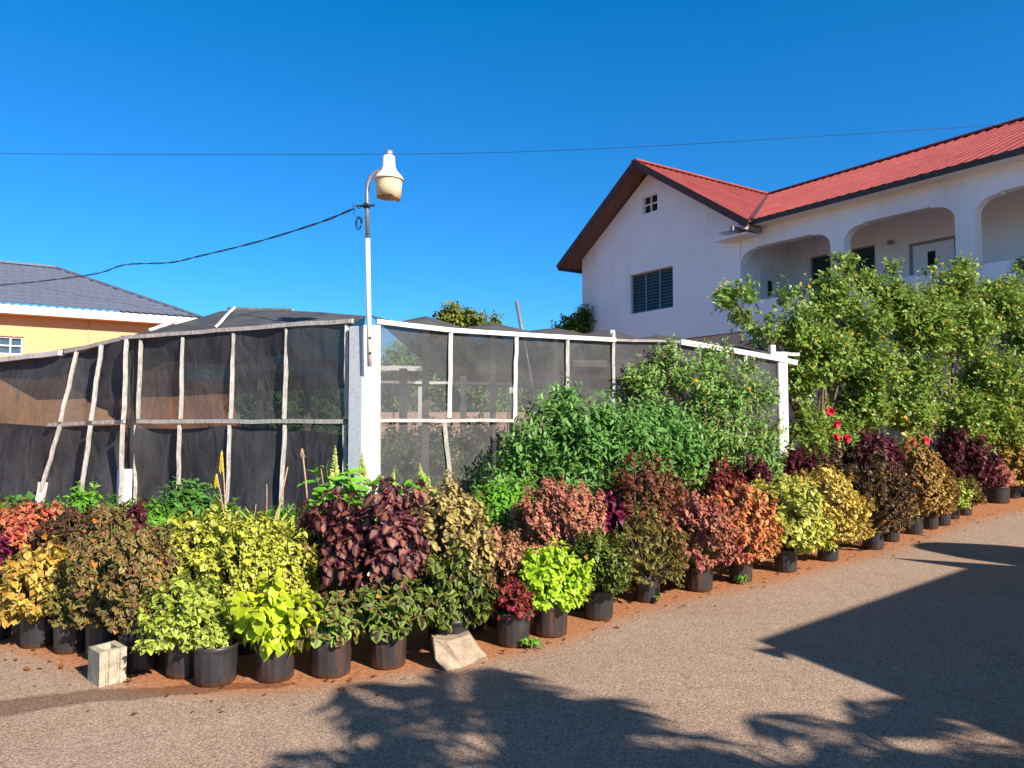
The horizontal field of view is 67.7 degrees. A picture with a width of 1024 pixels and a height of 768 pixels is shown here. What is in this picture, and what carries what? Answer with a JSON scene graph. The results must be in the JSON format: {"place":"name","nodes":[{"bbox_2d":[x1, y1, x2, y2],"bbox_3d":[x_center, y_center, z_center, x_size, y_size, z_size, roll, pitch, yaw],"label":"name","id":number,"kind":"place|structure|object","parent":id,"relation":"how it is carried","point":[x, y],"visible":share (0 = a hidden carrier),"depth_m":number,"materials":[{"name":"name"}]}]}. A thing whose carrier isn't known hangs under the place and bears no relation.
{"place":"outdoors","nodes":[
{"label":"outdoors","id":0,"kind":"place"},
{"bbox_2d":[0,491,41,511],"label":"leafy plant","id":1,"kind":"object","parent":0,"point":[30,495],"visible":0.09,"depth_m":8.13,"materials":[{"name":"green plant"}]},
{"bbox_2d":[0,488,1023,767],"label":"driveway","id":2,"kind":"structure","parent":0,"point":[906,650],"depth_m":4.51,"materials":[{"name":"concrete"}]},
{"bbox_2d":[0,533,16,639],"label":"potted coleus","id":3,"kind":"object","parent":2,"relation":"on","point":[5,550],"visible":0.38,"depth_m":5.63,"materials":[{"name":"purple plant"}]},
{"bbox_2d":[0,535,79,648],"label":"potted coleus","id":4,"kind":"object","parent":2,"relation":"on","point":[22,606],"visible":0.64,"depth_m":5.34,"materials":[{"name":"yellow plant"}]},
{"bbox_2d":[0,499,81,599],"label":"potted coleus","id":5,"kind":"object","parent":2,"relation":"on","point":[18,525],"visible":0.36,"depth_m":6.32,"materials":[{"name":"pink plant"}]},
{"bbox_2d":[28,497,59,549],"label":"leafy plant","id":6,"kind":"object","parent":2,"relation":"on","point":[46,502],"visible":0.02,"depth_m":7.97,"materials":[{"name":"green plant"}]},
{"bbox_2d":[41,555,84,654],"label":"potted coleus","id":7,"kind":"object","parent":2,"relation":"on","point":[67,640],"visible":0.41,"depth_m":5.22,"materials":[{"name":"black plastic"}]},
{"bbox_2d":[27,500,113,571],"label":"potted coleus","id":8,"kind":"object","parent":2,"relation":"on","point":[67,524],"visible":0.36,"depth_m":6.09,"materials":[{"name":"brown plant"}]},
{"bbox_2d":[55,481,103,515],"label":"leafy plant","id":9,"kind":"object","parent":2,"relation":"on","point":[84,495],"visible":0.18,"depth_m":7.89,"materials":[{"name":"green plant"}]},
{"bbox_2d":[77,501,115,525],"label":"leafy plant","id":10,"kind":"object","parent":2,"relation":"on","point":[84,509],"visible":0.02,"depth_m":7.47,"materials":[{"name":"green plant"}]},
{"bbox_2d":[63,501,136,656],"bbox_3d":[-2.776,1.329,5.241,0.520,1.052,0.542,-3,-4,43],"label":"potted coleus","id":11,"kind":"object","parent":2,"relation":"on","point":[82,603],"visible":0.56,"depth_m":5.12,"materials":[{"name":"brown plant"}]},
{"bbox_2d":[87,640,126,686],"bbox_3d":[-2.500,1.725,4.711,0.200,0.209,0.155,-3,-4,44],"label":"concrete block","id":12,"kind":"object","parent":2,"relation":"on","point":[107,661],"depth_m":4.65,"materials":[{"name":"beige concrete"}]},
{"bbox_2d":[84,493,160,530],"bbox_3d":[-3.963,1.515,7.620,0.814,0.875,0.838,-2,-3,36],"label":"leafy plant","id":13,"kind":"object","parent":2,"relation":"on","point":[128,506],"visible":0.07,"depth_m":7.64,"materials":[{"name":"green plant"}]},
{"bbox_2d":[108,497,154,536],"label":"potted coleus","id":14,"kind":"object","parent":2,"relation":"on","point":[138,512],"visible":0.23,"depth_m":6.09,"materials":[{"name":"purple plant"}]},
{"bbox_2d":[93,522,185,673],"bbox_3d":[-2.391,1.373,4.963,0.509,0.935,0.503,-1,-3,26],"label":"potted coleus","id":15,"kind":"object","parent":2,"relation":"on","point":[122,584],"visible":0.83,"depth_m":4.83,"materials":[{"name":"plant"}]},
{"bbox_2d":[112,513,184,538],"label":"leafy plant","id":16,"kind":"object","parent":2,"relation":"on","point":[161,520],"visible":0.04,"depth_m":6.66,"materials":[{"name":"green plant"}]},
{"bbox_2d":[126,495,189,525],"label":"leafy plant","id":17,"kind":"object","parent":2,"relation":"on","point":[152,515],"visible":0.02,"depth_m":7.11,"materials":[{"name":"green plant"}]},
{"bbox_2d":[147,520,195,589],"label":"potted coleus","id":18,"kind":"object","parent":2,"relation":"on","point":[167,527],"visible":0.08,"depth_m":5.39,"materials":[{"name":"green plant"}]},
{"bbox_2d":[149,475,224,536],"bbox_3d":[-3.078,1.398,7.316,0.754,1.079,0.762,2,-3,-33],"label":"leafy plant","id":19,"kind":"object","parent":2,"relation":"on","point":[194,501],"visible":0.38,"depth_m":7.24,"materials":[{"name":"green plant"}]},
{"bbox_2d":[132,568,243,679],"bbox_3d":[-2.064,1.510,4.860,0.688,0.652,0.690,2,-3,-31],"label":"potted coleus","id":20,"kind":"object","parent":2,"relation":"on","point":[190,608],"visible":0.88,"depth_m":4.71,"materials":[{"name":"plant"}]},
{"bbox_2d":[164,499,251,611],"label":"potted coleus","id":21,"kind":"object","parent":2,"relation":"on","point":[206,524],"visible":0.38,"depth_m":5.36,"materials":[{"name":"yellow plant"}]},
{"bbox_2d":[190,617,238,687],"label":"potted coleus","id":22,"kind":"object","parent":2,"relation":"on","point":[215,656],"visible":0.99,"depth_m":4.61,"materials":[{"name":"black plastic"}]},
{"bbox_2d":[214,451,231,518],"bbox_3d":[-2.386,1.258,6.597,1.625,1.365,1.512,-2,-3,29],"label":"aloe","id":23,"kind":"object","parent":2,"relation":"on","point":[221,468],"visible":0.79,"depth_m":6.56,"materials":[{"name":"yellow plant"}]},
{"bbox_2d":[209,497,254,520],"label":"leafy plant","id":24,"kind":"object","parent":2,"relation":"on","point":[232,508],"visible":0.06,"depth_m":7.59,"materials":[{"name":"green plant"}]},
{"bbox_2d":[192,506,289,654],"bbox_3d":[-1.889,1.361,5.367,0.648,0.999,0.632,1,-3,-16],"label":"potted coleus","id":25,"kind":"object","parent":2,"relation":"on","point":[243,537],"visible":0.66,"depth_m":5.19,"materials":[{"name":"yellow plant"}]},
{"bbox_2d":[185,467,309,584],"bbox_3d":[-2.026,1.291,6.078,1.881,1.248,1.889,0,-3,0],"label":"aloe","id":26,"kind":"object","parent":2,"relation":"on","point":[295,534],"visible":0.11,"depth_m":6.16,"materials":[{"name":"brown plant"}]},
{"bbox_2d":[221,510,313,566],"bbox_3d":[-1.739,1.429,5.920,1.049,0.956,1.243,0,-3,0],"label":"spider plant","id":27,"kind":"object","parent":2,"relation":"on","point":[292,526],"visible":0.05,"depth_m":5.93,"materials":[{"name":"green plant"}]},
{"bbox_2d":[238,503,307,536],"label":"spider plant","id":28,"kind":"object","parent":2,"relation":"on","point":[284,517],"visible":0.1,"depth_m":6.26,"materials":[{"name":"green plant"}]},
{"bbox_2d":[228,567,324,683],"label":"potted coleus","id":29,"kind":"object","parent":2,"relation":"on","point":[271,623],"visible":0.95,"depth_m":4.65,"materials":[{"name":"plant"}]},
{"bbox_2d":[256,499,305,525],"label":"leafy plant","id":30,"kind":"object","parent":2,"relation":"on","point":[283,511],"visible":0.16,"depth_m":7.18,"materials":[{"name":"green plant"}]},
{"bbox_2d":[250,521,321,604],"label":"potted coleus","id":31,"kind":"object","parent":2,"relation":"on","point":[291,555],"visible":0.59,"depth_m":5.32,"materials":[{"name":"yellow plant"}]},
{"bbox_2d":[288,499,318,590],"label":"leafy plant","id":32,"kind":"object","parent":2,"relation":"on","point":[297,518],"visible":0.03,"depth_m":7.08,"materials":[{"name":"green plant"}]},
{"bbox_2d":[293,590,367,678],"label":"potted coleus","id":33,"kind":"object","parent":2,"relation":"on","point":[333,633],"visible":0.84,"depth_m":4.74,"materials":[{"name":"green plant"}]},
{"bbox_2d":[295,486,373,641],"bbox_3d":[-1.250,1.301,5.540,0.588,1.136,0.640,1,-3,-28],"label":"potted coleus","id":34,"kind":"object","parent":2,"relation":"on","point":[329,536],"visible":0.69,"depth_m":5.42,"materials":[{"name":"purple plant"}]},
{"bbox_2d":[299,448,371,594],"bbox_3d":[-1.840,1.222,6.197,1.694,1.397,1.778,2,-4,-42],"label":"aloe","id":35,"kind":"object","parent":2,"relation":"on","point":[302,455],"visible":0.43,"depth_m":6.17,"materials":[{"name":"brown plant"}]},
{"bbox_2d":[297,446,379,589],"bbox_3d":[-1.414,1.194,6.253,0.663,1.380,0.696,-2,-3,37],"label":"amaranth","id":36,"kind":"object","parent":2,"relation":"on","point":[318,493],"visible":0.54,"depth_m":6.17,"materials":[{"name":"green plant"}]},
{"bbox_2d":[349,452,413,581],"bbox_3d":[-1.164,1.233,6.448,0.753,1.321,0.667,0,-3,0],"label":"amaranth","id":37,"kind":"object","parent":2,"relation":"on","point":[363,473],"visible":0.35,"depth_m":6.46,"materials":[{"name":"green plant"}]},
{"bbox_2d":[340,477,429,644],"bbox_3d":[-0.867,1.267,5.473,0.674,1.198,0.629,-1,-3,17],"label":"potted coleus","id":38,"kind":"object","parent":2,"relation":"on","point":[393,536],"visible":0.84,"depth_m":5.30,"materials":[{"name":"purple plant"}]},
{"bbox_2d":[354,575,434,669],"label":"potted coleus","id":39,"kind":"object","parent":2,"relation":"on","point":[389,617],"visible":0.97,"depth_m":4.90,"materials":[{"name":"green plant"}]},
{"bbox_2d":[0,306,799,575],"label":"shade house","id":40,"kind":"structure","parent":2,"relation":"on","point":[260,398],"depth_m":8.91,"materials":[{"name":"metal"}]},
{"bbox_2d":[352,150,403,366],"bbox_3d":[-1.368,-1.298,7.817,0.507,2.239,0.309,1,-3,-20],"label":"street lamp","id":41,"kind":"object","parent":40,"relation":"attached to","point":[388,179],"visible":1,"depth_m":7.83,"materials":[{"name":"white metal"}]},
{"bbox_2d":[0,208,353,285],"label":"service cable","id":42,"kind":"object","parent":41,"relation":"attached to","point":[335,216],"visible":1,"depth_m":11.38,"materials":[{"name":"black metal"}]},
{"bbox_2d":[390,463,444,514],"bbox_3d":[-0.865,1.297,6.631,0.645,1.211,0.604,0,-3,0],"label":"amaranth","id":43,"kind":"object","parent":2,"relation":"on","point":[422,476],"visible":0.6,"depth_m":6.66,"materials":[{"name":"green plant"}]},
{"bbox_2d":[410,469,482,639],"bbox_3d":[-0.520,1.250,5.637,0.648,1.247,0.649,2,-3,-29],"label":"potted coleus","id":44,"kind":"object","parent":2,"relation":"on","point":[447,531],"visible":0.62,"depth_m":5.55,"materials":[{"name":"yellow plant"}]},
{"bbox_2d":[411,537,500,634],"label":"potted coleus","id":45,"kind":"object","parent":2,"relation":"on","point":[450,593],"visible":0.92,"depth_m":5.19,"materials":[{"name":"green plant"}]},
{"bbox_2d":[431,630,487,670],"bbox_3d":[-0.327,1.748,5.037,0.428,0.195,0.210,1,-3,-24],"label":"broken slab","id":46,"kind":"object","parent":2,"relation":"on","point":[457,651],"depth_m":4.96,"materials":[{"name":"concrete"}]},
{"bbox_2d":[444,494,499,632],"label":"potted coleus","id":47,"kind":"object","parent":2,"relation":"on","point":[487,548],"visible":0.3,"depth_m":5.79,"materials":[{"name":"plant"}]},
{"bbox_2d":[467,476,521,533],"bbox_3d":[-0.218,1.395,7.151,0.674,1.070,0.650,-1,-3,28],"label":"leafy plant","id":48,"kind":"object","parent":2,"relation":"on","point":[498,501],"visible":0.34,"depth_m":7.03,"materials":[{"name":"green plant"}]},
{"bbox_2d":[481,522,529,626],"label":"potted coleus","id":49,"kind":"object","parent":2,"relation":"on","point":[510,553],"visible":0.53,"depth_m":5.92,"materials":[{"name":"plant"}]},
{"bbox_2d":[4,510,1021,714],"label":"leaf litter","id":50,"kind":"object","parent":2,"relation":"on","point":[61,665],"visible":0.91,"depth_m":5.04,"materials":[{"name":"brown plant"}]},
{"bbox_2d":[492,577,535,647],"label":"potted coleus","id":51,"kind":"object","parent":2,"relation":"on","point":[513,623],"visible":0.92,"depth_m":5.40,"materials":[{"name":"red plant"}]},
{"bbox_2d":[502,498,529,583],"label":"potted coleus","id":52,"kind":"object","parent":2,"relation":"on","point":[514,520],"visible":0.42,"depth_m":6.80,"materials":[{"name":"brown plant"}]},
{"bbox_2d":[515,301,523,329],"bbox_3d":[0.351,0.401,12.996,0.612,3.663,0.080,0,-3,0],"label":"leaning pole","id":53,"kind":"object","parent":2,"relation":"on","point":[519,317],"visible":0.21,"depth_m":13.04,"materials":[{"name":"white metal"}]},
{"bbox_2d":[503,474,543,553],"bbox_3d":[0.089,1.421,7.558,0.564,1.057,0.605,1,-3,-23],"label":"leafy plant","id":54,"kind":"object","parent":2,"relation":"on","point":[519,489],"visible":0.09,"depth_m":7.49,"materials":[{"name":"green plant"}]},
{"bbox_2d":[520,636,545,649],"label":"weed","id":55,"kind":"object","parent":2,"relation":"on","point":[534,642],"visible":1,"depth_m":5.33,"materials":[{"name":"green plant"}]},
{"bbox_2d":[518,472,579,554],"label":"potted coleus","id":56,"kind":"object","parent":2,"relation":"on","point":[537,518],"visible":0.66,"depth_m":6.53,"materials":[{"name":"pink plant"}]},
{"bbox_2d":[517,537,595,637],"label":"potted coleus","id":57,"kind":"object","parent":2,"relation":"on","point":[546,573],"visible":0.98,"depth_m":5.61,"materials":[{"name":"green plant"}]},
{"bbox_2d":[548,478,607,610],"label":"potted coleus","id":58,"kind":"object","parent":2,"relation":"on","point":[586,507],"visible":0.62,"depth_m":6.42,"materials":[{"name":"pink plant"}]},
{"bbox_2d":[564,522,632,620],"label":"potted coleus","id":59,"kind":"object","parent":2,"relation":"on","point":[610,569],"visible":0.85,"depth_m":6.09,"materials":[{"name":"green plant"}]},
{"bbox_2d":[482,372,720,567],"bbox_3d":[1.093,0.932,8.302,2.886,2.164,1.251,1,-3,-25],"label":"bush","id":60,"kind":"object","parent":2,"relation":"on","point":[606,431],"visible":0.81,"depth_m":8.10,"materials":[{"name":"green plant"}]},
{"bbox_2d":[596,490,644,588],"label":"potted coleus","id":61,"kind":"object","parent":2,"relation":"on","point":[615,518],"visible":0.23,"depth_m":7.11,"materials":[{"name":"purple plant"}]},
{"bbox_2d":[600,449,690,585],"bbox_3d":[1.338,1.301,7.473,0.899,1.322,0.827,1,-3,-19],"label":"potted coleus","id":62,"kind":"object","parent":2,"relation":"on","point":[658,488],"visible":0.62,"depth_m":7.35,"materials":[{"name":"brown plant"}]},
{"bbox_2d":[612,502,690,602],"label":"potted coleus","id":63,"kind":"object","parent":2,"relation":"on","point":[646,574],"visible":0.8,"depth_m":6.69,"materials":[{"name":"plant"}]},
{"bbox_2d":[654,593,660,601],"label":"weed","id":64,"kind":"object","parent":2,"relation":"on","point":[656,598],"visible":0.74,"depth_m":6.71,"materials":[{"name":"green plant"}]},
{"bbox_2d":[650,473,688,580],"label":"potted coleus","id":65,"kind":"object","parent":2,"relation":"on","point":[675,486],"visible":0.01,"depth_m":7.63,"materials":[{"name":"brown plant"}]},
{"bbox_2d":[654,489,749,592],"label":"potted coleus","id":66,"kind":"object","parent":2,"relation":"on","point":[703,545],"visible":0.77,"depth_m":7.08,"materials":[{"name":"pink plant"}]},
{"bbox_2d":[619,332,797,500],"bbox_3d":[2.421,0.680,9.425,2.382,2.769,1.305,0,-3,0],"label":"bush","id":67,"kind":"object","parent":2,"relation":"on","point":[736,404],"visible":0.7,"depth_m":9.45,"materials":[{"name":"green plant"}]},
{"bbox_2d":[701,456,748,565],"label":"potted coleus","id":68,"kind":"object","parent":2,"relation":"on","point":[722,476],"visible":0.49,"depth_m":8.49,"materials":[{"name":"red plant"}]},
{"bbox_2d":[732,574,748,582],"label":"weed","id":69,"kind":"object","parent":2,"relation":"on","point":[742,579],"visible":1,"depth_m":7.46,"materials":[{"name":"green plant"}]},
{"bbox_2d":[702,478,785,582],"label":"potted coleus","id":70,"kind":"object","parent":2,"relation":"on","point":[752,521],"visible":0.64,"depth_m":7.52,"materials":[{"name":"orange plant"}]},
{"bbox_2d":[731,451,773,560],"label":"potted coleus","id":71,"kind":"object","parent":2,"relation":"on","point":[755,469],"visible":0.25,"depth_m":8.79,"materials":[{"name":"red plant"}]},
{"bbox_2d":[737,468,837,572],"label":"potted coleus","id":72,"kind":"object","parent":2,"relation":"on","point":[803,524],"visible":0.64,"depth_m":7.97,"materials":[{"name":"yellow plant"}]},
{"bbox_2d":[775,441,815,516],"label":"potted coleus","id":73,"kind":"object","parent":2,"relation":"on","point":[794,459],"visible":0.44,"depth_m":10.24,"materials":[{"name":"purple plant"}]},
{"bbox_2d":[794,468,823,550],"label":"potted coleus","id":74,"kind":"object","parent":2,"relation":"on","point":[810,480],"visible":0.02,"depth_m":9.59,"materials":[{"name":"black plant"}]},
{"bbox_2d":[792,463,877,561],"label":"potted coleus","id":75,"kind":"object","parent":2,"relation":"on","point":[839,505],"visible":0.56,"depth_m":8.55,"materials":[{"name":"yellow plant"}]},
{"bbox_2d":[803,441,867,493],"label":"potted coleus","id":76,"kind":"object","parent":2,"relation":"on","point":[835,460],"visible":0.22,"depth_m":10.33,"materials":[{"name":"purple plant"}]},
{"bbox_2d":[790,407,929,469],"bbox_3d":[5.275,1.258,11.411,2.212,1.810,1.262,0,-3,0],"label":"flower bush","id":77,"kind":"object","parent":2,"relation":"on","point":[817,438],"visible":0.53,"depth_m":11.46,"materials":[{"name":"green plant"}]},
{"bbox_2d":[841,427,907,526],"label":"potted coleus","id":78,"kind":"object","parent":2,"relation":"on","point":[893,454],"visible":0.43,"depth_m":10.18,"materials":[{"name":"purple plant"}]},
{"bbox_2d":[838,447,930,549],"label":"potted coleus","id":79,"kind":"object","parent":2,"relation":"on","point":[888,510],"visible":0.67,"depth_m":9.39,"materials":[{"name":"brown plant"}]},
{"bbox_2d":[879,463,919,541],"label":"potted coleus","id":80,"kind":"object","parent":2,"relation":"on","point":[891,536],"visible":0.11,"depth_m":10.05,"materials":[{"name":"brown plant"}]},
{"bbox_2d":[893,430,952,534],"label":"potted coleus","id":81,"kind":"object","parent":2,"relation":"on","point":[922,458],"visible":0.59,"depth_m":10.63,"materials":[{"name":"plant"}]},
{"bbox_2d":[919,460,957,529],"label":"potted coleus","id":82,"kind":"object","parent":2,"relation":"on","point":[931,521],"visible":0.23,"depth_m":11.21,"materials":[{"name":"brown plant"}]},
{"bbox_2d":[938,474,962,525],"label":"potted coleus","id":83,"kind":"object","parent":2,"relation":"on","point":[945,520],"visible":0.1,"depth_m":11.61,"materials":[{"name":"black plastic"}]},
{"bbox_2d":[946,476,973,518],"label":"potted coleus","id":84,"kind":"object","parent":2,"relation":"on","point":[963,499],"visible":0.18,"depth_m":12.39,"materials":[{"name":"green plant"}]},
{"bbox_2d":[927,425,1007,505],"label":"potted coleus","id":85,"kind":"object","parent":2,"relation":"on","point":[956,450],"visible":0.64,"depth_m":14.25,"materials":[{"name":"purple plant"}]},
{"bbox_2d":[955,475,987,515],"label":"potted coleus","id":86,"kind":"object","parent":2,"relation":"on","point":[977,498],"visible":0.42,"depth_m":12.83,"materials":[{"name":"green plant"}]},
{"bbox_2d":[951,403,1023,462],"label":"bush","id":87,"kind":"object","parent":2,"relation":"on","point":[992,420],"visible":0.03,"depth_m":16.50,"materials":[{"name":"green plant"}]},
{"bbox_2d":[985,462,1019,503],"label":"potted coleus","id":88,"kind":"object","parent":2,"relation":"on","point":[999,495],"visible":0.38,"depth_m":14.74,"materials":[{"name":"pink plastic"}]},
{"bbox_2d":[986,420,1023,498],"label":"potted coleus","id":89,"kind":"object","parent":2,"relation":"on","point":[1007,454],"visible":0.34,"depth_m":15.61,"materials":[{"name":"yellow plant"}]},
{"bbox_2d":[0,0,1023,330],"label":"sky","id":90,"kind":"structure","parent":0,"point":[82,81],"materials":[{"name":"blue"}]},
{"label":"ground","id":91,"kind":"structure","parent":0,"visible":0},
{"bbox_2d":[0,260,201,356],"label":"house","id":92,"kind":"structure","parent":91,"relation":"on","point":[24,329],"depth_m":23.38,"materials":[{"name":"yellow tile"}]},
{"bbox_2d":[0,336,22,354],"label":"window","id":93,"kind":"structure","parent":92,"relation":"in","point":[9,345],"depth_m":22.29,"materials":[{"name":"white glass"}]},
{"bbox_2d":[432,299,504,326],"bbox_3d":[-1.643,0.021,26.104,3.099,5.783,2.101,0,-3,0],"label":"tree","id":94,"kind":"object","parent":91,"relation":"on","point":[454,315],"visible":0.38,"depth_m":25.93,"materials":[{"name":"green plant"}]},
{"bbox_2d":[550,303,596,333],"bbox_3d":[2.561,-0.098,30.240,2.863,6.418,1.547,2,-3,-29],"label":"tree","id":95,"kind":"object","parent":91,"relation":"on","point":[575,321],"visible":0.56,"depth_m":29.97,"materials":[{"name":"green plant"}]},
{"bbox_2d":[556,116,1023,490],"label":"house","id":96,"kind":"structure","parent":91,"relation":"on","point":[656,249],"depth_m":24.40,"materials":[{"name":"white paint"}]},
{"bbox_2d":[0,123,1018,154],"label":"power line","id":97,"kind":"object","parent":96,"relation":"attached to","point":[487,152],"visible":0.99,"depth_m":20.32,"materials":[{"name":"black metal"}]},
{"bbox_2d":[632,266,672,313],"bbox_3d":[5.143,-3.363,27.606,0.123,1.464,2.160,2,-3,-34],"label":"window","id":98,"kind":"structure","parent":96,"relation":"in","point":[652,290],"depth_m":27.63,"materials":[{"name":"teal glass"}]},
{"bbox_2d":[759,266,780,299],"bbox_3d":[8.439,-2.689,24.913,1.020,2.256,0.066,2,-3,-34],"label":"door","id":99,"kind":"structure","parent":96,"relation":"in","point":[769,277],"depth_m":24.86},
{"bbox_2d":[811,245,875,289],"bbox_3d":[10.400,-3.512,23.914,0.122,1.284,2.208,2,-3,-34],"label":"window","id":100,"kind":"structure","parent":96,"relation":"in","point":[822,262],"depth_m":23.58,"materials":[{"name":"black glass"}]},
{"bbox_2d":[909,235,955,275],"bbox_3d":[11.914,-2.900,21.530,0.132,2.352,1.320,2,-3,-34],"label":"door","id":101,"kind":"structure","parent":96,"relation":"in","point":[921,254],"depth_m":21.60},
{"bbox_2d":[708,247,917,461],"bbox_3d":[5.099,-0.111,12.757,4.822,4.759,1.593,2,-3,-31],"label":"tree","id":102,"kind":"object","parent":91,"relation":"on","point":[827,357],"visible":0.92,"depth_m":12.74,"materials":[{"name":"green plant"}]},
{"bbox_2d":[866,251,1023,465],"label":"tree","id":103,"kind":"object","parent":91,"relation":"on","point":[929,321],"visible":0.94,"depth_m":14.76,"materials":[{"name":"green plant"}]}
]}

